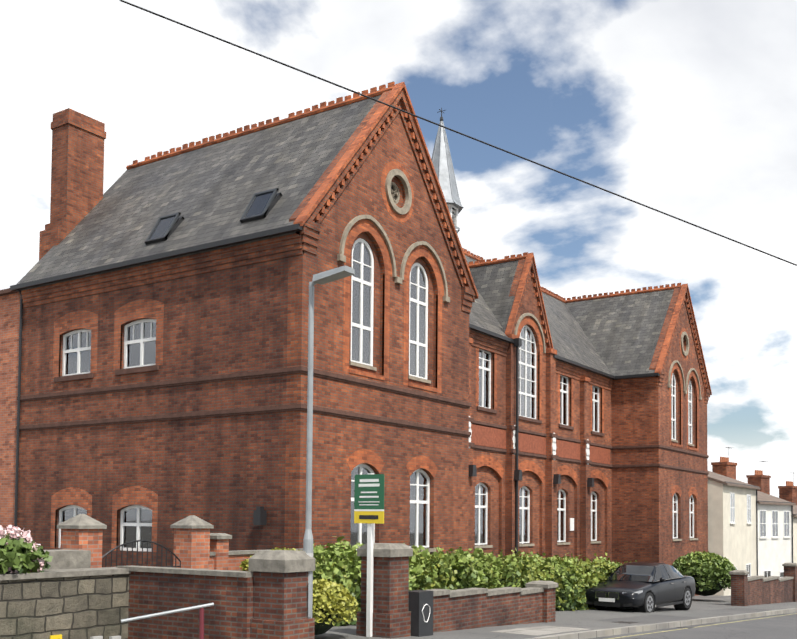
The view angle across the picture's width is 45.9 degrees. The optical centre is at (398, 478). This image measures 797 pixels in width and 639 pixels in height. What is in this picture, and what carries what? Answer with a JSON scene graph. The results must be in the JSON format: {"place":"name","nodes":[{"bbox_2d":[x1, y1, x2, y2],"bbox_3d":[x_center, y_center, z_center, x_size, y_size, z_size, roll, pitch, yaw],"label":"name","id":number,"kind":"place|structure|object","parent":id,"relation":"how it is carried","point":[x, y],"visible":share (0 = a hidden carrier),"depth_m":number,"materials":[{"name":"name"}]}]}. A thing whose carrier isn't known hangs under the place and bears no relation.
{"place":"outdoors","nodes":[
{"label":"outdoors","id":0,"kind":"place"},
{"bbox_2d":[58,238,693,551],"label":"window frames","id":1,"kind":"structure","parent":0,"point":[142,340],"depth_m":27.13,"materials":[{"name":"white wood"}]},
{"bbox_2d":[62,185,692,551],"bbox_3d":[2.771,-2.513,38.262,8.935,10.210,31.870,-1,-3,34],"label":"window glass","id":2,"kind":"object","parent":1,"relation":"in","point":[133,359],"depth_m":26.92,"materials":[{"name":"grey glass"}]},
{"bbox_2d":[0,0,796,497],"label":"sky","id":3,"kind":"structure","parent":0,"point":[686,110],"materials":[{"name":"white"}]},
{"bbox_2d":[119,0,796,265],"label":"wire","id":4,"kind":"object","parent":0,"point":[169,19],"visible":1,"depth_m":11.94,"materials":[{"name":"black metal"}]},
{"bbox_2d":[314,595,796,638],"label":"pavement","id":5,"kind":"structure","parent":0,"point":[700,607],"depth_m":23.91,"materials":[{"name":"grey concrete"}]},
{"bbox_2d":[60,528,253,570],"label":"brick gate pillars","id":6,"kind":"structure","parent":5,"relation":"on","point":[193,548],"depth_m":18.66,"materials":[{"name":"brick"}]},
{"bbox_2d":[102,540,180,567],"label":"iron gate","id":7,"kind":"structure","parent":6,"relation":"attached to","point":[142,541],"depth_m":17.80,"materials":[{"name":"black metal"}]},
{"bbox_2d":[303,265,354,617],"bbox_3d":[-1.086,-0.258,14.019,0.820,5.736,0.260,-1,-3,34],"label":"lamp post","id":8,"kind":"object","parent":5,"relation":"on","point":[331,275],"visible":0.85,"depth_m":14.15,"materials":[{"name":"grey metal"}]},
{"bbox_2d":[0,550,725,634],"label":"foliage","id":9,"kind":"object","parent":5,"relation":"on","point":[321,628],"visible":0.12,"depth_m":19.16,"materials":[{"name":"green"}]},
{"bbox_2d":[239,547,358,623],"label":"gold leaves","id":10,"kind":"object","parent":9,"relation":"on","point":[342,596],"visible":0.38,"depth_m":15.27,"materials":[{"name":"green plant"}]},
{"bbox_2d":[243,545,620,625],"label":"gold leaves","id":11,"kind":"object","parent":9,"relation":"attached to","point":[599,564],"visible":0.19,"depth_m":24.90,"materials":[{"name":"green plant"}]},
{"bbox_2d":[277,536,734,601],"bbox_3d":[6.033,2.819,30.073,2.554,2.196,28.769,-1,-3,34],"label":"hedge","id":12,"kind":"object","parent":9,"relation":"attached to","point":[337,549],"visible":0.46,"depth_m":22.37,"materials":[{"name":"green plant"}]},
{"bbox_2d":[7,561,729,625],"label":"shrubs","id":13,"kind":"object","parent":5,"relation":"on","point":[47,566],"visible":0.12,"depth_m":26.99,"materials":[{"name":"green plant"}]},
{"bbox_2d":[354,473,429,636],"bbox_3d":[-0.032,1.308,16.259,1.407,2.793,0.490,1,-3,-17],"label":"sign post","id":14,"kind":"object","parent":5,"relation":"on","point":[370,548],"visible":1,"depth_m":16.11,"materials":[{"name":"white metal"}]},
{"bbox_2d":[354,474,384,508],"bbox_3d":[-0.502,0.223,16.160,0.620,0.600,0.015,-1,-3,34],"label":"green sign","id":15,"kind":"object","parent":14,"relation":"attached to","point":[358,490],"visible":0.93,"depth_m":16.15,"materials":[{"name":"green"}]},
{"bbox_2d":[409,590,432,636],"bbox_3d":[0.355,2.398,16.639,0.320,0.830,0.470,-1,-3,34],"label":"bin","id":16,"kind":"object","parent":5,"relation":"on","point":[418,601],"visible":0.69,"depth_m":16.45,"materials":[{"name":"black plastic"}]},
{"bbox_2d":[128,556,796,638],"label":"garden walls","id":17,"kind":"structure","parent":5,"relation":"on","point":[265,605],"depth_m":15.02,"materials":[{"name":"brick"}]},
{"bbox_2d":[57,514,796,597],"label":"caps","id":18,"kind":"object","parent":17,"relation":"on","point":[283,561],"visible":0.98,"depth_m":16.29,"materials":[{"name":"concrete"}]},
{"bbox_2d":[90,553,312,638],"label":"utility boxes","id":19,"kind":"object","parent":18,"relation":"on","point":[119,637],"visible":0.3,"depth_m":14.65,"materials":[{"name":"grey"}]},
{"bbox_2d":[489,626,588,635],"bbox_3d":[2.861,3.054,18.682,1.000,0.222,2.600,-1,-3,34],"label":"paving patch","id":20,"kind":"object","parent":5,"relation":"on","point":[540,630],"visible":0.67,"depth_m":18.50,"materials":[{"name":"beige concrete"}]},
{"bbox_2d":[584,564,695,607],"bbox_3d":[7.678,3.285,29.703,2.120,1.265,4.945,-1,-3,34],"label":"car","id":21,"kind":"object","parent":5,"relation":"on","point":[666,591],"depth_m":28.79,"materials":[{"name":"black metal"}]},
{"bbox_2d":[599,598,614,601],"bbox_3d":[6.137,3.564,27.754,0.518,0.110,0.049,-1,-3,34],"label":"license plate","id":22,"kind":"object","parent":21,"relation":"attached to","point":[607,599],"visible":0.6,"depth_m":27.74,"materials":[{"name":"white plastic"}]},
{"bbox_2d":[585,584,689,608],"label":"car trim","id":23,"kind":"structure","parent":21,"relation":"attached to","point":[603,595],"depth_m":27.89,"materials":[{"name":"black plastic"}]},
{"bbox_2d":[604,562,671,581],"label":"car windows","id":24,"kind":"structure","parent":21,"relation":"attached to","point":[662,579],"depth_m":29.53,"materials":[{"name":"black glass"}]},
{"bbox_2d":[596,576,687,598],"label":"car trim","id":25,"kind":"structure","parent":21,"relation":"on","point":[655,581],"depth_m":28.63,"materials":[{"name":"white"}]},
{"bbox_2d":[644,587,691,612],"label":"car tires","id":26,"kind":"object","parent":21,"relation":"attached to","point":[648,594],"visible":0.17,"depth_m":28.13,"materials":[{"name":"black rubber"}]},
{"bbox_2d":[646,591,690,611],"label":"wheel rims","id":27,"kind":"object","parent":21,"relation":"on","point":[650,609],"visible":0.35,"depth_m":28.06,"materials":[{"name":"grey metal"}]},
{"bbox_2d":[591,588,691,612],"bbox_3d":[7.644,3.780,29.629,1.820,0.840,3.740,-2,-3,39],"label":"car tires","id":28,"kind":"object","parent":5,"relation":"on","point":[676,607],"visible":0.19,"depth_m":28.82,"materials":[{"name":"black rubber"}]},
{"bbox_2d":[589,612,796,638],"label":"road","id":29,"kind":"structure","parent":0,"point":[780,627],"depth_m":22.43,"materials":[{"name":"grey asphalt"}]},
{"bbox_2d":[614,621,694,627],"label":"covers","id":30,"kind":"object","parent":29,"relation":"on","point":[638,622],"visible":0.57,"depth_m":22.40,"materials":[{"name":"metal"}]},
{"bbox_2d":[608,613,796,638],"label":"road line","id":31,"kind":"object","parent":29,"relation":"on","point":[695,627],"depth_m":22.81,"materials":[{"name":"paint"}]},
{"bbox_3d":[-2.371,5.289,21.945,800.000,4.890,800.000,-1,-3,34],"label":"ground","id":32,"kind":"structure","parent":0,"visible":0},
{"bbox_2d":[0,293,19,533],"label":"brick wall","id":33,"kind":"structure","parent":32,"relation":"on","point":[9,328],"depth_m":28.60,"materials":[{"name":"brick"}]},
{"bbox_2d":[0,288,17,295],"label":"neighbour roof","id":34,"kind":"structure","parent":33,"relation":"on","point":[5,291],"depth_m":28.67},
{"bbox_2d":[0,574,128,638],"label":"rubble wall","id":35,"kind":"structure","parent":32,"relation":"on","point":[81,607],"depth_m":14.24,"materials":[{"name":"stone"}]},
{"bbox_2d":[0,549,130,579],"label":"planter wall","id":36,"kind":"structure","parent":35,"relation":"on","point":[67,563],"depth_m":14.88,"materials":[{"name":"concrete"}]},
{"bbox_2d":[0,525,43,573],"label":"flowers","id":37,"kind":"object","parent":36,"relation":"on","point":[16,532],"visible":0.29,"depth_m":13.87,"materials":[{"name":"pink plant"}]},
{"bbox_2d":[0,533,736,626],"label":"leaves","id":38,"kind":"object","parent":36,"relation":"in","point":[12,558],"visible":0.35,"depth_m":22.29,"materials":[{"name":"green plant"}]},
{"bbox_2d":[50,511,383,638],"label":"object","id":39,"kind":"object","parent":35,"relation":"attached to","point":[380,519],"visible":0.95,"depth_m":16.09,"materials":[{"name":"yellow"}]},
{"bbox_2d":[359,515,377,518],"bbox_3d":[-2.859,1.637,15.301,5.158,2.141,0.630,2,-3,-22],"label":"sign lettering","id":40,"kind":"object","parent":39,"relation":"attached to","point":[368,516],"visible":1,"depth_m":16.13,"materials":[{"name":"black metal"}]},
{"bbox_2d":[199,608,203,638],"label":"maroon post","id":41,"kind":"object","parent":32,"relation":"on","point":[201,623],"visible":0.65,"depth_m":12.82,"materials":[{"name":"red metal"}]},
{"bbox_2d":[121,603,213,622],"bbox_3d":[-3.093,1.796,12.650,1.226,0.235,0.044,2,-3,-23],"label":"handrail","id":42,"kind":"object","parent":41,"relation":"attached to","point":[166,612],"visible":1,"depth_m":12.63,"materials":[{"name":"grey metal"}]},
{"bbox_2d":[526,608,796,638],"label":"kerb","id":43,"kind":"structure","parent":32,"relation":"on","point":[615,631],"depth_m":21.90,"materials":[{"name":"grey concrete"}]},
{"bbox_2d":[708,479,756,595],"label":"house wall","id":44,"kind":"structure","parent":32,"relation":"on","point":[735,544],"depth_m":51.56,"materials":[{"name":"beige paint"}]},
{"bbox_2d":[711,462,736,478],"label":"chimney","id":45,"kind":"object","parent":44,"relation":"on","point":[727,469],"visible":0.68,"depth_m":63.29,"materials":[{"name":"brick"}]},
{"bbox_2d":[720,457,728,461],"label":"pots","id":46,"kind":"object","parent":45,"relation":"on","point":[724,459],"visible":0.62,"depth_m":63.84,"materials":[{"name":"brown ceramic"}]},
{"bbox_2d":[708,471,759,489],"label":"house roof","id":47,"kind":"structure","parent":44,"relation":"on","point":[716,477],"depth_m":53.39,"materials":[{"name":"tile"}]},
{"bbox_2d":[730,492,750,576],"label":"house frames","id":48,"kind":"structure","parent":44,"relation":"attached to","point":[732,507],"depth_m":52.10,"materials":[{"name":"white paint"}]},
{"bbox_2d":[731,494,749,575],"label":"house glass","id":49,"kind":"object","parent":48,"relation":"in","point":[748,512],"visible":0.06,"depth_m":54.55,"materials":[{"name":"grey glass"}]},
{"bbox_2d":[726,482,758,575],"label":"drainpipe","id":50,"kind":"object","parent":44,"relation":"attached to","point":[756,523],"visible":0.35,"depth_m":56.09,"materials":[{"name":"black metal"}]},
{"bbox_2d":[756,503,791,575],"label":"house wall","id":51,"kind":"structure","parent":32,"relation":"on","point":[774,554],"depth_m":58.08,"materials":[{"name":"white paint"}]},
{"bbox_2d":[759,510,789,577],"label":"house frames","id":52,"kind":"structure","parent":51,"relation":"attached to","point":[762,523],"depth_m":58.22,"materials":[{"name":"white paint"}]},
{"bbox_2d":[760,511,788,576],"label":"house glass","id":53,"kind":"object","parent":52,"relation":"in","point":[774,526],"visible":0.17,"depth_m":58.21,"materials":[{"name":"grey glass"}]},
{"bbox_2d":[759,537,790,538],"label":"window sills","id":54,"kind":"structure","parent":51,"relation":"attached to","point":[771,537],"depth_m":57.46,"materials":[{"name":"grey stone"}]},
{"bbox_2d":[757,491,795,505],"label":"house roof","id":55,"kind":"structure","parent":51,"relation":"on","point":[761,496],"depth_m":59.12,"materials":[{"name":"tile"}]},
{"bbox_2d":[759,501,793,562],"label":"gutter and downpipe","id":56,"kind":"object","parent":51,"relation":"attached to","point":[792,521],"visible":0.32,"depth_m":60.02,"materials":[{"name":"black metal"}]},
{"bbox_2d":[793,517,796,562],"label":"house wall","id":57,"kind":"structure","parent":32,"relation":"on","point":[794,539],"depth_m":60.54,"materials":[{"name":"beige paint"}]},
{"bbox_2d":[793,505,796,516],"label":"house roof","id":58,"kind":"structure","parent":57,"relation":"on","point":[794,509],"depth_m":62.31,"materials":[{"name":"tile"}]},
{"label":"hidden walls","id":59,"kind":"object","parent":32,"relation":"on","visible":0},
{"bbox_2d":[17,257,287,566],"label":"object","id":60,"kind":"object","parent":59,"relation":"attached to","point":[224,474],"visible":0.5,"depth_m":24.56,"materials":[{"name":"brick"}]},
{"bbox_2d":[50,299,163,551],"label":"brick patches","id":61,"kind":"object","parent":60,"relation":"attached to","point":[124,314],"visible":0.83,"depth_m":25.97,"materials":[{"name":"red brick"}]},
{"bbox_2d":[10,108,659,554],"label":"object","id":62,"kind":"object","parent":59,"relation":"on","point":[260,514],"visible":0.83,"depth_m":27.64,"materials":[{"name":"black metal"}]},
{"bbox_2d":[15,95,673,379],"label":"slates","id":63,"kind":"object","parent":59,"relation":"on","point":[207,192],"visible":0.21,"depth_m":28.29,"materials":[{"name":"grey stone"}]},
{"bbox_2d":[145,188,278,242],"bbox_3d":[-5.022,-6.945,24.969,4.350,0.886,0.570,-1,-3,34],"label":"rooflight sash","id":64,"kind":"object","parent":63,"relation":"on","point":[269,203],"visible":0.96,"depth_m":24.30,"materials":[{"name":"grey metal"}]},
{"bbox_2d":[150,192,272,238],"bbox_3d":[-5.022,-6.945,24.969,4.230,0.752,0.457,-1,-3,34],"label":"rooflight glass","id":65,"kind":"object","parent":64,"relation":"in","point":[258,204],"visible":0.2,"depth_m":24.19,"materials":[{"name":"glass"}]},
{"bbox_2d":[431,121,463,234],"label":"spire","id":66,"kind":"object","parent":63,"relation":"on","point":[441,159],"visible":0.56,"depth_m":40.17,"materials":[{"name":"grey metal"}]},
{"bbox_2d":[16,365,708,474],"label":"string courses","id":67,"kind":"object","parent":59,"relation":"on","point":[281,408],"visible":0.75,"depth_m":25.89,"materials":[{"name":"brown brick"}]},
{"bbox_2d":[18,81,711,563],"bbox_3d":[2.294,-2.699,39.715,11.955,17.100,34.330,-1,-3,34],"label":"brick trim","id":68,"kind":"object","parent":59,"relation":"on","point":[78,138],"visible":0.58,"depth_m":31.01,"materials":[{"name":"red brick"}]},
{"bbox_2d":[447,204,589,530],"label":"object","id":69,"kind":"object","parent":68,"relation":"on","point":[454,214],"visible":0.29,"depth_m":39.97,"materials":[{"name":"white paint"}]},
{"bbox_2d":[284,90,468,555],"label":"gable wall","id":70,"kind":"structure","parent":59,"relation":"on","point":[337,441],"depth_m":25.12,"materials":[{"name":"brick"}]},
{"bbox_2d":[337,169,701,551],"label":"stone trim","id":71,"kind":"structure","parent":59,"relation":"attached to","point":[390,193],"depth_m":26.16,"materials":[{"name":"beige stone"}]},
{"bbox_2d":[471,259,611,562],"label":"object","id":72,"kind":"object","parent":59,"relation":"on","point":[491,480],"visible":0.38,"depth_m":38.58,"materials":[{"name":"brick"}]},
{"bbox_2d":[472,423,609,463],"bbox_3d":[5.233,-1.425,37.689,0.050,0.750,17.450,-1,-3,34],"label":"brick panel","id":73,"kind":"object","parent":72,"relation":"attached to","point":[487,436],"visible":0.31,"depth_m":37.88,"materials":[{"name":"red brick"}]},
{"bbox_2d":[649,287,707,595],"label":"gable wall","id":74,"kind":"structure","parent":59,"relation":"on","point":[665,548],"depth_m":46.38,"materials":[{"name":"brick"}]},
{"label":"house wall","id":75,"kind":"object","parent":32,"relation":"on","visible":0},
{"bbox_2d":[746,475,770,494],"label":"chimney","id":76,"kind":"object","parent":75,"relation":"on","point":[762,482],"visible":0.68,"depth_m":67.19,"materials":[{"name":"brick"}]},
{"bbox_2d":[754,470,762,474],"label":"pots","id":77,"kind":"object","parent":76,"relation":"on","point":[758,472],"visible":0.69,"depth_m":67.53,"materials":[{"name":"brown ceramic"}]},
{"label":"house wall","id":78,"kind":"object","parent":32,"relation":"on","visible":0},
{"bbox_2d":[778,486,796,504],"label":"chimney","id":79,"kind":"object","parent":78,"relation":"on","point":[788,493],"visible":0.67,"depth_m":71.04,"materials":[{"name":"brick"}]},
{"bbox_2d":[786,481,792,485],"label":"pots","id":80,"kind":"object","parent":79,"relation":"on","point":[789,483],"visible":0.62,"depth_m":71.46,"materials":[{"name":"brown ceramic"}]}
]}

